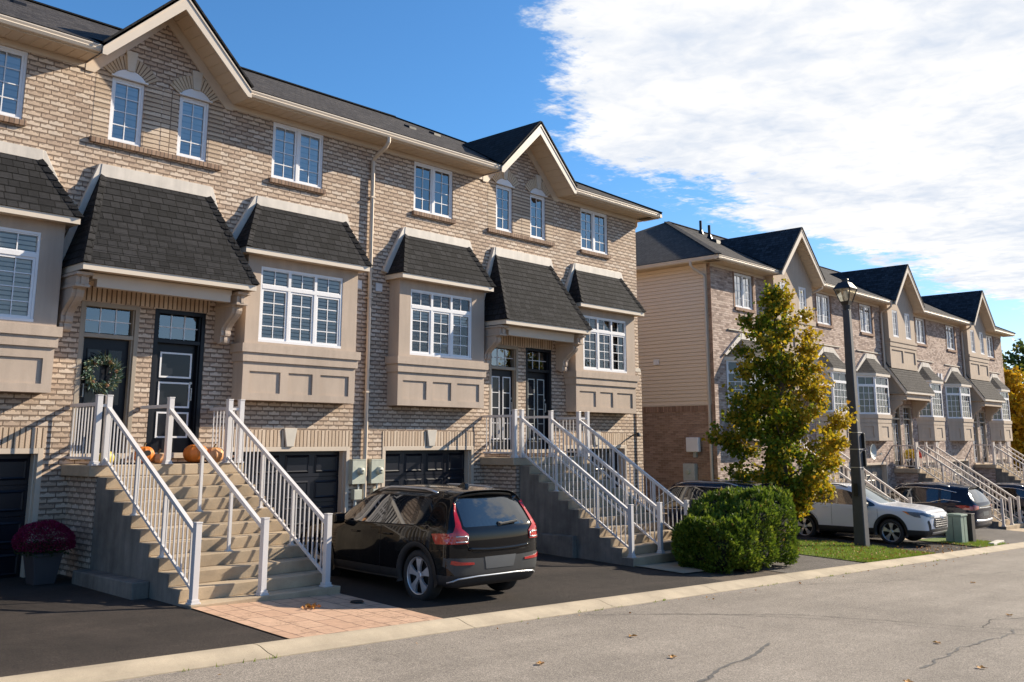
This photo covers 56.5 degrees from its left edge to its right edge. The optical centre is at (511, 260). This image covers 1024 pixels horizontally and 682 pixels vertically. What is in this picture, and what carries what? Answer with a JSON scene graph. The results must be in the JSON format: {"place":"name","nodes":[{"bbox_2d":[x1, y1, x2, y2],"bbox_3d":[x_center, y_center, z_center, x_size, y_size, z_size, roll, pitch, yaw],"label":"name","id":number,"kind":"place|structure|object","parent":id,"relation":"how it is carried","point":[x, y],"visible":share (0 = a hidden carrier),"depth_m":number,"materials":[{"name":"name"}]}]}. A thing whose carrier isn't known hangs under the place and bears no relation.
{"place":"outdoors","nodes":[
{"label":"outdoors","id":0,"kind":"place"},
{"bbox_2d":[0,575,284,676],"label":"driveway","id":1,"kind":"structure","parent":0,"point":[62,622],"depth_m":11.02,"materials":[{"name":"black asphalt"}]},
{"bbox_2d":[10,519,75,585],"bbox_3d":[-7.028,4.352,14.287,0.864,0.936,0.921,-10,-14,42],"label":"potted chrysanthemum","id":2,"kind":"object","parent":1,"relation":"on","point":[42,559],"visible":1,"depth_m":14.13,"materials":[{"name":"purple plant"}]},
{"bbox_2d":[193,593,442,638],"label":"walkway","id":3,"kind":"structure","parent":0,"point":[290,618],"depth_m":12.40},
{"bbox_2d":[301,603,320,609],"bbox_3d":[-2.724,4.636,12.780,0.202,0.065,0.328,-10,-14,42],"label":"leaf clump","id":4,"kind":"object","parent":3,"relation":"on","point":[306,606],"visible":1,"depth_m":12.80,"materials":[{"name":"brown plant"}]},
{"bbox_2d":[350,600,363,602],"bbox_3d":[-2.188,4.806,13.447,0.200,0.020,0.200,-10,-14,42],"label":"valve cover","id":5,"kind":"object","parent":3,"relation":"on","point":[356,601],"visible":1,"depth_m":13.39,"materials":[{"name":"black metal"}]},
{"bbox_2d":[330,553,723,618],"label":"driveway","id":6,"kind":"structure","parent":0,"point":[553,579],"depth_m":15.62,"materials":[{"name":"black asphalt"}]},
{"bbox_2d":[300,482,536,600],"bbox_3d":[-1.733,4.517,15.873,2.190,1.702,4.650,10,-14,-42],"label":"parked car","id":7,"kind":"object","parent":6,"relation":"on","point":[424,542],"visible":0.88,"depth_m":14.45,"materials":[{"name":"black paint"}]},
{"bbox_2d":[35,0,1023,382],"label":"sky","id":8,"kind":"structure","parent":0,"point":[890,132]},
{"bbox_2d":[222,554,865,638],"bbox_3d":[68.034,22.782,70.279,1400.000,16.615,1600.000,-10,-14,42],"label":"ground","id":9,"kind":"structure","parent":0,"point":[288,638],"depth_m":12.55,"materials":[{"name":"soil"}]},
{"bbox_2d":[60,394,340,617],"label":"front stairs","id":10,"kind":"structure","parent":9,"relation":"on","point":[211,532],"depth_m":14.35,"materials":[{"name":"concrete"}]},
{"bbox_2d":[98,451,113,462],"bbox_3d":[-6.448,3.087,15.159,0.238,0.301,0.238,-4,-11,19],"label":"gourd","id":11,"kind":"object","parent":10,"relation":"on","point":[109,459],"visible":0.2,"depth_m":15.08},
{"bbox_2d":[79,462,134,464],"bbox_3d":[-6.596,3.314,15.575,0.430,0.019,0.760,-10,-14,42],"label":"doormat","id":12,"kind":"object","parent":10,"relation":"on","point":[119,463],"visible":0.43,"depth_m":15.47,"materials":[{"name":"brown fabric"}]},
{"bbox_2d":[113,451,120,463],"bbox_3d":[-6.399,3.158,15.349,0.183,0.235,0.183,-4,-11,19],"label":"gourd","id":13,"kind":"object","parent":10,"relation":"on","point":[116,458],"visible":0.42,"depth_m":15.29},
{"bbox_2d":[134,443,154,463],"bbox_3d":[-6.064,3.169,15.711,0.329,0.342,0.340,-10,-14,42],"label":"pumpkin","id":14,"kind":"object","parent":10,"relation":"on","point":[149,452],"visible":0.59,"depth_m":15.63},
{"bbox_2d":[151,449,163,463],"bbox_3d":[-5.881,3.252,15.869,0.257,0.243,0.270,-10,-14,42],"label":"pumpkin","id":15,"kind":"object","parent":10,"relation":"on","point":[158,458],"visible":0.73,"depth_m":15.77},
{"bbox_2d":[172,461,207,462],"bbox_3d":[-5.725,3.489,16.497,0.430,0.019,0.760,-10,-14,42],"label":"doormat","id":16,"kind":"object","parent":10,"relation":"on","point":[185,462],"visible":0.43,"depth_m":16.35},
{"bbox_2d":[183,438,207,462],"bbox_3d":[-5.472,3.278,16.492,0.399,0.417,0.420,-10,-14,42],"label":"pumpkin","id":17,"kind":"object","parent":16,"relation":"on","point":[191,453],"visible":0.73,"depth_m":16.33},
{"bbox_2d":[205,444,223,461],"bbox_3d":[-5.195,3.354,16.632,0.342,0.323,0.360,-10,-14,42],"label":"pumpkin","id":18,"kind":"object","parent":10,"relation":"on","point":[215,453],"visible":0.66,"depth_m":16.53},
{"bbox_2d":[0,0,661,578],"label":"townhouse block","id":19,"kind":"structure","parent":9,"relation":"on","point":[196,220],"depth_m":18.66,"materials":[{"name":"brick"}]},
{"bbox_2d":[0,45,27,118],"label":"window","id":20,"kind":"structure","parent":19,"relation":"in","point":[13,62],"depth_m":15.62,"materials":[{"name":"glass"}]},
{"bbox_2d":[0,448,43,578],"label":"garage door","id":21,"kind":"structure","parent":19,"relation":"in","point":[19,467],"depth_m":14.94,"materials":[{"name":"black metal"}]},
{"bbox_2d":[0,141,83,393],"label":"bay window","id":22,"kind":"structure","parent":19,"relation":"in","point":[36,211],"depth_m":15.05,"materials":[{"name":"paint"}]},
{"bbox_2d":[69,301,139,458],"bbox_3d":[-6.951,2.030,16.154,0.420,2.600,1.020,-10,-14,42],"label":"front door","id":23,"kind":"structure","parent":19,"relation":"in","point":[100,330],"depth_m":16.25,"materials":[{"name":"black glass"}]},
{"bbox_2d":[81,350,125,394],"bbox_3d":[-6.853,1.875,16.015,0.226,0.786,0.795,-10,-14,42],"label":"wreath","id":24,"kind":"object","parent":23,"relation":"attached to","point":[96,361],"visible":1,"depth_m":16.00,"materials":[{"name":"green plant"}]},
{"bbox_2d":[108,77,144,146],"bbox_3d":[-6.882,-2.632,16.971,0.080,1.185,0.600,-10,-14,42],"label":"window","id":25,"kind":"structure","parent":19,"relation":"in","point":[127,97],"depth_m":17.00,"materials":[{"name":"glass"}]},
{"bbox_2d":[146,308,205,457],"bbox_3d":[-6.081,2.205,17.076,0.420,2.600,0.980,-10,-14,42],"label":"front door","id":26,"kind":"structure","parent":19,"relation":"in","point":[177,361],"depth_m":17.11,"materials":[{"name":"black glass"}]},
{"bbox_2d":[176,96,208,161],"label":"window","id":27,"kind":"structure","parent":19,"relation":"in","point":[193,114],"depth_m":17.93,"materials":[{"name":"glass"}]},
{"bbox_2d":[219,447,349,543],"bbox_3d":[-4.421,4.653,18.370,0.242,2.090,2.970,-10,-14,42],"label":"garage door","id":28,"kind":"structure","parent":19,"relation":"in","point":[300,463],"depth_m":18.96,"materials":[{"name":"black metal"}]},
{"bbox_2d":[271,122,323,188],"bbox_3d":[-4.419,-2.138,19.578,0.080,1.185,1.240,-10,-14,42],"label":"window","id":29,"kind":"structure","parent":19,"relation":"in","point":[297,154],"depth_m":19.58,"materials":[{"name":"glass"}]},
{"bbox_2d":[230,196,372,403],"bbox_3d":[-4.155,0.780,18.796,0.710,3.960,3.167,-10,-14,42],"label":"bay window","id":30,"kind":"structure","parent":19,"relation":"in","point":[295,337],"depth_m":18.68,"materials":[{"name":"paint"}]},
{"bbox_2d":[349,459,365,506],"bbox_3d":[-3.141,5.002,19.379,0.219,1.880,0.352,-10,-14,42],"label":"electricity meter","id":31,"kind":"object","parent":19,"relation":"attached to","point":[357,470],"visible":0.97,"depth_m":19.44,"materials":[{"name":"grey metal"}]},
{"bbox_2d":[367,459,384,493],"bbox_3d":[-2.808,5.069,19.732,0.219,1.880,0.352,-10,-14,42],"label":"electricity meter","id":32,"kind":"object","parent":19,"relation":"attached to","point":[375,471],"visible":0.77,"depth_m":19.80,"materials":[{"name":"grey metal"}]},
{"bbox_2d":[381,446,473,486],"bbox_3d":[-1.897,5.238,21.027,0.242,2.250,2.730,-10,-14,42],"label":"garage door","id":33,"kind":"structure","parent":19,"relation":"in","point":[418,462],"depth_m":21.27,"materials":[{"name":"black metal"}]},
{"bbox_2d":[413,161,451,218],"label":"window","id":34,"kind":"structure","parent":19,"relation":"in","point":[432,185],"depth_m":22.53,"materials":[{"name":"white plastic"}]},
{"bbox_2d":[381,227,496,408],"bbox_3d":[-1.597,1.292,21.504,0.710,3.960,3.067,-10,-14,42],"label":"bay window","id":35,"kind":"structure","parent":19,"relation":"in","point":[420,262],"depth_m":21.31,"materials":[{"name":"paint"}]},
{"bbox_2d":[496,184,511,232],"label":"window","id":36,"kind":"structure","parent":19,"relation":"in","point":[503,194],"depth_m":24.25,"materials":[{"name":"glass"}]},
{"bbox_2d":[489,345,518,453],"bbox_3d":[-0.305,3.362,23.189,0.420,2.600,1.020,-10,-14,42],"label":"front door","id":37,"kind":"structure","parent":19,"relation":"in","point":[503,381],"depth_m":23.22,"materials":[{"name":"black glass"}]},
{"bbox_2d":[530,194,544,239],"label":"window","id":38,"kind":"structure","parent":19,"relation":"in","point":[537,203],"depth_m":25.16,"materials":[{"name":"glass"}]},
{"bbox_2d":[526,347,551,452],"bbox_3d":[0.566,3.537,24.111,0.420,2.600,0.980,-10,-14,42],"label":"front door","id":39,"kind":"structure","parent":19,"relation":"in","point":[538,382],"depth_m":24.16,"materials":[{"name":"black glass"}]},
{"bbox_2d":[580,208,607,254],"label":"window","id":40,"kind":"structure","parent":19,"relation":"in","point":[593,224],"depth_m":26.96,"materials":[{"name":"glass"}]},
{"bbox_2d":[564,445,626,487],"bbox_3d":[2.168,6.268,25.289,0.242,2.690,2.700,-10,-14,42],"label":"garage door","id":41,"kind":"structure","parent":19,"relation":"in","point":[622,448],"depth_m":26.08,"materials":[{"name":"metal"}]},
{"bbox_2d":[564,263,645,413],"bbox_3d":[2.550,2.123,25.893,0.710,3.960,3.097,-10,-14,42],"label":"bay window","id":42,"kind":"structure","parent":19,"relation":"in","point":[603,295],"depth_m":25.76,"materials":[{"name":"paint"}]},
{"bbox_2d":[0,542,1023,681],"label":"kerb","id":43,"kind":"structure","parent":9,"relation":"on","point":[132,669],"depth_m":11.75,"materials":[{"name":"concrete"}]},
{"bbox_2d":[480,409,688,566],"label":"front stairs","id":44,"kind":"structure","parent":9,"relation":"on","point":[577,506],"depth_m":21.11,"materials":[{"name":"concrete"}]},
{"bbox_2d":[635,220,1015,502],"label":"townhouse block","id":45,"kind":"structure","parent":9,"relation":"on","point":[929,370],"depth_m":36.16,"materials":[{"name":"brick"},{"name":"dark grey shingle"},{"name":"beige siding"}]},
{"bbox_2d":[683,463,697,480],"bbox_3d":[5.640,6.767,30.236,0.430,0.650,0.266,-10,-14,42],"label":"electricity meter","id":46,"kind":"object","parent":45,"relation":"attached to","point":[690,471],"visible":0.73,"depth_m":30.18,"materials":[{"name":"grey metal"}]},
{"bbox_2d":[686,437,700,456],"bbox_3d":[5.780,5.925,30.273,0.460,0.620,0.240,-10,-14,42],"label":"panel box","id":47,"kind":"object","parent":45,"relation":"attached to","point":[693,445],"visible":1,"depth_m":30.19,"materials":[{"name":"white plastic"}]},
{"bbox_2d":[734,273,752,309],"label":"window","id":48,"kind":"structure","parent":45,"relation":"in","point":[743,291],"depth_m":32.44,"materials":[{"name":"white glass"}]},
{"bbox_2d":[723,328,769,440],"bbox_3d":[8.043,4.127,31.572,0.625,3.635,3.040,-10,-14,42],"label":"bay window","id":49,"kind":"structure","parent":45,"relation":"in","point":[729,358],"depth_m":31.00,"materials":[{"name":"white plastic"}]},
{"bbox_2d":[732,467,764,479],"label":"garage door","id":50,"kind":"structure","parent":45,"relation":"in","point":[763,467],"depth_m":31.18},
{"bbox_2d":[780,282,788,314],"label":"window","id":51,"kind":"structure","parent":45,"relation":"in","point":[782,285],"depth_m":33.92,"materials":[{"name":"white plastic"}]},
{"bbox_2d":[797,399,807,473],"bbox_3d":[10.334,6.287,34.151,0.220,2.650,0.980,-10,-14,42],"label":"front door","id":52,"kind":"structure","parent":45,"relation":"in","point":[806,440],"depth_m":34.38,"materials":[{"name":"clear glass"}]},
{"bbox_2d":[798,286,807,318],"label":"window","id":53,"kind":"structure","parent":45,"relation":"in","point":[802,296],"depth_m":34.97,"materials":[{"name":"white plastic"}]},
{"bbox_2d":[816,293,830,324],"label":"window","id":54,"kind":"structure","parent":45,"relation":"in","point":[823,310],"depth_m":36.85,"materials":[{"name":"white plastic"}]},
{"bbox_2d":[815,343,848,440],"bbox_3d":[12.234,4.967,36.008,0.625,3.635,3.040,-10,-14,42],"label":"bay window","id":55,"kind":"structure","parent":45,"relation":"in","point":[839,392],"depth_m":35.82,"materials":[{"name":"white plastic"}]},
{"bbox_2d":[828,464,850,482],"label":"garage door","id":56,"kind":"structure","parent":45,"relation":"in","point":[842,468],"depth_m":36.55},
{"bbox_2d":[859,304,871,333],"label":"window","id":57,"kind":"structure","parent":45,"relation":"in","point":[865,314],"depth_m":39.70,"materials":[{"name":"white plastic"}]},
{"bbox_2d":[866,444,881,458],"bbox_3d":[14.139,7.494,37.436,0.621,0.600,0.535,-1,-11,3],"label":"satellite dish","id":58,"kind":"object","parent":45,"relation":"attached to","point":[873,452],"visible":0.98,"depth_m":37.51,"materials":[{"name":"grey metal"}]},
{"bbox_2d":[856,350,892,440],"bbox_3d":[14.880,5.497,38.809,0.625,3.635,3.040,-10,-14,42],"label":"bay window","id":59,"kind":"structure","parent":45,"relation":"in","point":[875,422],"depth_m":38.28,"materials":[{"name":"white plastic"}]},
{"bbox_2d":[864,462,888,492],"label":"garage door","id":60,"kind":"structure","parent":45,"relation":"in","point":[880,470],"depth_m":38.92,"materials":[{"name":"white metal"}]},
{"bbox_2d":[892,310,898,336],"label":"window","id":61,"kind":"structure","parent":45,"relation":"in","point":[894,313],"depth_m":41.18,"materials":[{"name":"white plastic"}]},
{"bbox_2d":[892,407,905,467],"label":"front door","id":62,"kind":"structure","parent":45,"relation":"in","point":[896,422],"depth_m":40.64,"materials":[{"name":"black glass"}]},
{"bbox_2d":[895,406,914,467],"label":"front door","id":63,"kind":"structure","parent":45,"relation":"in","point":[907,422],"depth_m":41.60,"materials":[{"name":"black glass"}]},
{"bbox_2d":[904,313,910,339],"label":"window","id":64,"kind":"structure","parent":45,"relation":"in","point":[907,323],"depth_m":42.20,"materials":[{"name":"white plastic"}]},
{"bbox_2d":[915,318,924,343],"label":"window","id":65,"kind":"structure","parent":45,"relation":"in","point":[919,323],"depth_m":44.13,"materials":[{"name":"white plastic"}]},
{"bbox_2d":[916,359,945,440],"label":"bay window","id":66,"kind":"structure","parent":45,"relation":"in","point":[931,427],"depth_m":42.81,"materials":[{"name":"white plastic"}]},
{"bbox_2d":[923,460,941,471],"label":"garage door","id":67,"kind":"structure","parent":45,"relation":"in","point":[924,462],"depth_m":43.35,"materials":[{"name":"white"}]},
{"bbox_2d":[945,325,954,349],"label":"window","id":68,"kind":"structure","parent":45,"relation":"in","point":[949,330],"depth_m":46.98,"materials":[{"name":"white plastic"}]},
{"bbox_2d":[943,364,973,440],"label":"bay window","id":69,"kind":"structure","parent":45,"relation":"in","point":[960,427],"depth_m":45.48,"materials":[{"name":"white plastic"}]},
{"bbox_2d":[951,459,970,484],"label":"garage door","id":70,"kind":"structure","parent":45,"relation":"in","point":[965,461],"depth_m":46.21,"materials":[{"name":"white metal"}]},
{"bbox_2d":[970,330,975,352],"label":"window","id":71,"kind":"structure","parent":45,"relation":"in","point":[971,331],"depth_m":48.43,"materials":[{"name":"white plastic"}]},
{"bbox_2d":[973,413,981,463],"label":"front door","id":72,"kind":"structure","parent":45,"relation":"in","point":[975,425],"depth_m":47.90,"materials":[{"name":"black glass"}]},
{"bbox_2d":[979,332,984,354],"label":"window","id":73,"kind":"structure","parent":45,"relation":"in","point":[980,334],"depth_m":49.44,"materials":[{"name":"white plastic"}]},
{"bbox_2d":[978,411,989,463],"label":"front door","id":74,"kind":"structure","parent":45,"relation":"in","point":[982,424],"depth_m":48.82,"materials":[{"name":"black glass"}]},
{"bbox_2d":[986,335,993,357],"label":"window","id":75,"kind":"structure","parent":45,"relation":"in","point":[988,338],"depth_m":51.40,"materials":[{"name":"white plastic"}]},
{"bbox_2d":[989,371,1012,440],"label":"bay window","id":76,"kind":"structure","parent":45,"relation":"in","point":[1000,429],"depth_m":49.99,"materials":[{"name":"white plastic"}]},
{"bbox_2d":[789,442,911,536],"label":"front stairs","id":77,"kind":"structure","parent":9,"relation":"on","point":[848,469],"depth_m":32.16,"materials":[{"name":"metal"}]},
{"bbox_2d":[893,442,1023,529],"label":"front stairs","id":78,"kind":"structure","parent":9,"relation":"on","point":[1000,517],"depth_m":39.15,"materials":[{"name":"concrete"}]},
{"bbox_2d":[903,449,914,468],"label":"potted flowers","id":79,"kind":"object","parent":78,"relation":"on","point":[911,451],"visible":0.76,"depth_m":39.81,"materials":[{"name":"yellow plant"}]},
{"bbox_2d":[973,442,1023,485],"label":"front stairs","id":80,"kind":"structure","parent":9,"relation":"on","point":[993,471],"depth_m":46.58,"materials":[{"name":"concrete"}]},
{"bbox_2d":[1002,358,1022,396],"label":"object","id":81,"kind":"object","parent":9,"relation":"on","point":[1005,366],"depth_m":87.89,"materials":[{"name":"green plant"}]},
{"bbox_2d":[1002,338,1023,391],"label":"green tree","id":82,"kind":"object","parent":9,"relation":"on","point":[1015,359],"visible":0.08,"depth_m":89.47,"materials":[{"name":"green plant"}]},
{"bbox_2d":[113,548,1023,681],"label":"street","id":83,"kind":"structure","parent":0,"point":[701,637],"depth_m":11.90,"materials":[{"name":"grey asphalt"}]},
{"bbox_2d":[182,553,987,671],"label":"kerb weeds","id":84,"kind":"object","parent":83,"relation":"on","point":[538,618],"visible":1,"depth_m":14.20,"materials":[{"name":"green plant"}]},
{"bbox_2d":[218,540,1008,674],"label":"scattered leaves","id":85,"kind":"object","parent":83,"relation":"on","point":[868,552],"visible":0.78,"depth_m":25.00,"materials":[{"name":"orange plant"}]},
{"bbox_2d":[697,643,769,681],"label":"crack","id":86,"kind":"object","parent":83,"relation":"on","point":[710,676],"visible":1,"depth_m":10.72,"materials":[{"name":"grey asphalt"}]},
{"bbox_2d":[589,613,1017,629],"bbox_3d":[5.021,5.201,13.732,7.913,0.209,1.190,-1,-11,7],"label":"crack","id":87,"kind":"object","parent":83,"relation":"on","point":[814,615],"visible":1,"depth_m":14.20,"materials":[{"name":"grey asphalt"}]},
{"bbox_2d":[724,614,1021,634],"bbox_3d":[5.343,5.204,13.643,5.448,0.125,0.507,-3,-11,15],"label":"crack","id":88,"kind":"object","parent":83,"relation":"on","point":[889,623],"visible":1,"depth_m":13.79,"materials":[{"name":"grey asphalt"}]},
{"bbox_2d":[919,630,1014,667],"bbox_3d":[5.860,4.926,12.178,0.191,0.138,3.910,-9,-14,41],"label":"crack","id":89,"kind":"object","parent":83,"relation":"on","point":[949,654],"visible":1,"depth_m":11.99,"materials":[{"name":"grey asphalt"}]},
{"bbox_2d":[635,561,723,572],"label":"walkway","id":90,"kind":"structure","parent":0,"point":[672,566],"depth_m":19.28,"materials":[{"name":"concrete"}]},
{"bbox_2d":[639,567,784,580],"bbox_3d":[4.585,6.448,20.000,2.350,0.235,4.000,-10,-14,42],"label":"planting bed","id":91,"kind":"object","parent":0,"point":[734,575],"visible":0.39,"depth_m":18.90,"materials":[{"name":"soil"}]},
{"bbox_2d":[670,484,800,574],"bbox_3d":[4.839,5.705,20.412,2.079,1.822,3.566,-10,-14,42],"label":"cedar hedge","id":92,"kind":"object","parent":91,"relation":"on","point":[730,529],"visible":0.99,"depth_m":19.57,"materials":[{"name":"green plant"}]},
{"bbox_2d":[753,555,859,572],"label":"driveway","id":93,"kind":"structure","parent":0,"point":[805,563],"depth_m":21.33,"materials":[{"name":"concrete"}]},
{"bbox_2d":[646,475,788,529],"bbox_3d":[4.645,6.395,24.327,4.868,1.886,2.220,-10,-14,42],"label":"parked car","id":94,"kind":"object","parent":93,"relation":"on","point":[689,490],"visible":0.16,"depth_m":23.62,"materials":[{"name":"black paint"}]},
{"bbox_2d":[796,531,976,552],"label":"driveway","id":95,"kind":"structure","parent":0,"point":[909,545],"depth_m":28.20,"materials":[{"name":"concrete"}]},
{"bbox_2d":[797,482,947,544],"bbox_3d":[10.703,7.689,29.218,4.810,1.674,2.190,-10,-14,42],"label":"parked car","id":96,"kind":"object","parent":95,"relation":"on","point":[892,521],"visible":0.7,"depth_m":28.14,"materials":[{"name":"white paint"}]},
{"bbox_2d":[796,539,1004,562],"bbox_3d":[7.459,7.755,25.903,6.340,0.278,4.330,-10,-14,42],"label":"lawn","id":97,"kind":"structure","parent":0,"point":[833,550],"depth_m":24.81,"materials":[{"name":"green plant"}]},
{"bbox_2d":[701,278,859,521],"bbox_3d":[7.031,3.975,24.804,3.730,7.077,3.563,-6,-12,29],"label":"maple tree","id":98,"kind":"object","parent":97,"relation":"on","point":[778,428],"visible":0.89,"depth_m":24.24,"materials":[{"name":"green plant"}]},
{"bbox_2d":[833,278,869,546],"bbox_3d":[9.669,4.364,26.978,0.530,7.800,0.530,-10,-14,42],"label":"street lamp","id":99,"kind":"object","parent":97,"relation":"on","point":[858,460],"visible":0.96,"depth_m":26.79,"materials":[{"name":"black metal"}]},
{"bbox_2d":[904,537,1003,547],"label":"walkway","id":100,"kind":"structure","parent":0,"point":[944,543],"depth_m":29.09,"materials":[{"name":"concrete"}]},
{"bbox_2d":[963,513,975,541],"bbox_3d":[14.194,8.337,29.616,0.330,0.950,0.330,-10,-14,42],"label":"utility box","id":101,"kind":"object","parent":100,"relation":"on","point":[970,519],"visible":0.46,"depth_m":29.49,"materials":[{"name":"metal"}]},
{"bbox_2d":[920,537,1001,546],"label":"lawn","id":102,"kind":"structure","parent":0,"point":[939,539],"depth_m":29.58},
{"bbox_2d":[946,513,967,542],"bbox_3d":[13.632,8.237,29.236,0.530,0.945,0.600,-10,-14,42],"label":"utility box","id":103,"kind":"object","parent":102,"relation":"on","point":[956,531],"visible":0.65,"depth_m":29.05,"materials":[{"name":"green metal"}]},
{"bbox_2d":[988,540,1003,545],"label":"edging stones","id":104,"kind":"object","parent":102,"relation":"on","point":[996,542],"visible":0.46,"depth_m":29.46,"materials":[{"name":"white stone"}]},
{"bbox_2d":[933,527,1023,543],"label":"driveway","id":105,"kind":"structure","parent":0,"point":[993,534],"depth_m":33.53,"materials":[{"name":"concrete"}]},
{"bbox_2d":[886,482,992,534],"bbox_3d":[14.095,8.669,33.619,4.943,1.694,2.250,-10,-14,42],"label":"parked car","id":106,"kind":"object","parent":105,"relation":"on","point":[947,497],"visible":0.44,"depth_m":32.19,"materials":[{"name":"black paint"}]},
{"bbox_2d":[1008,528,1023,531],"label":"walkway","id":107,"kind":"structure","parent":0,"point":[1020,529],"depth_m":36.99,"materials":[{"name":"concrete"}]},
{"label":"driveway","id":108,"kind":"structure","parent":0,"visible":0},
{"bbox_2d":[981,483,1023,522],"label":"parked car","id":109,"kind":"object","parent":108,"relation":"on","point":[1014,489],"visible":0.13,"depth_m":39.74,"materials":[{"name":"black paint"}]},
{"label":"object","id":110,"kind":"structure","parent":0,"visible":0},
{"bbox_2d":[1003,366,1023,470],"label":"yellow tree","id":111,"kind":"object","parent":110,"relation":"on","point":[1013,381],"visible":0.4,"depth_m":55.66,"materials":[{"name":"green plant"}]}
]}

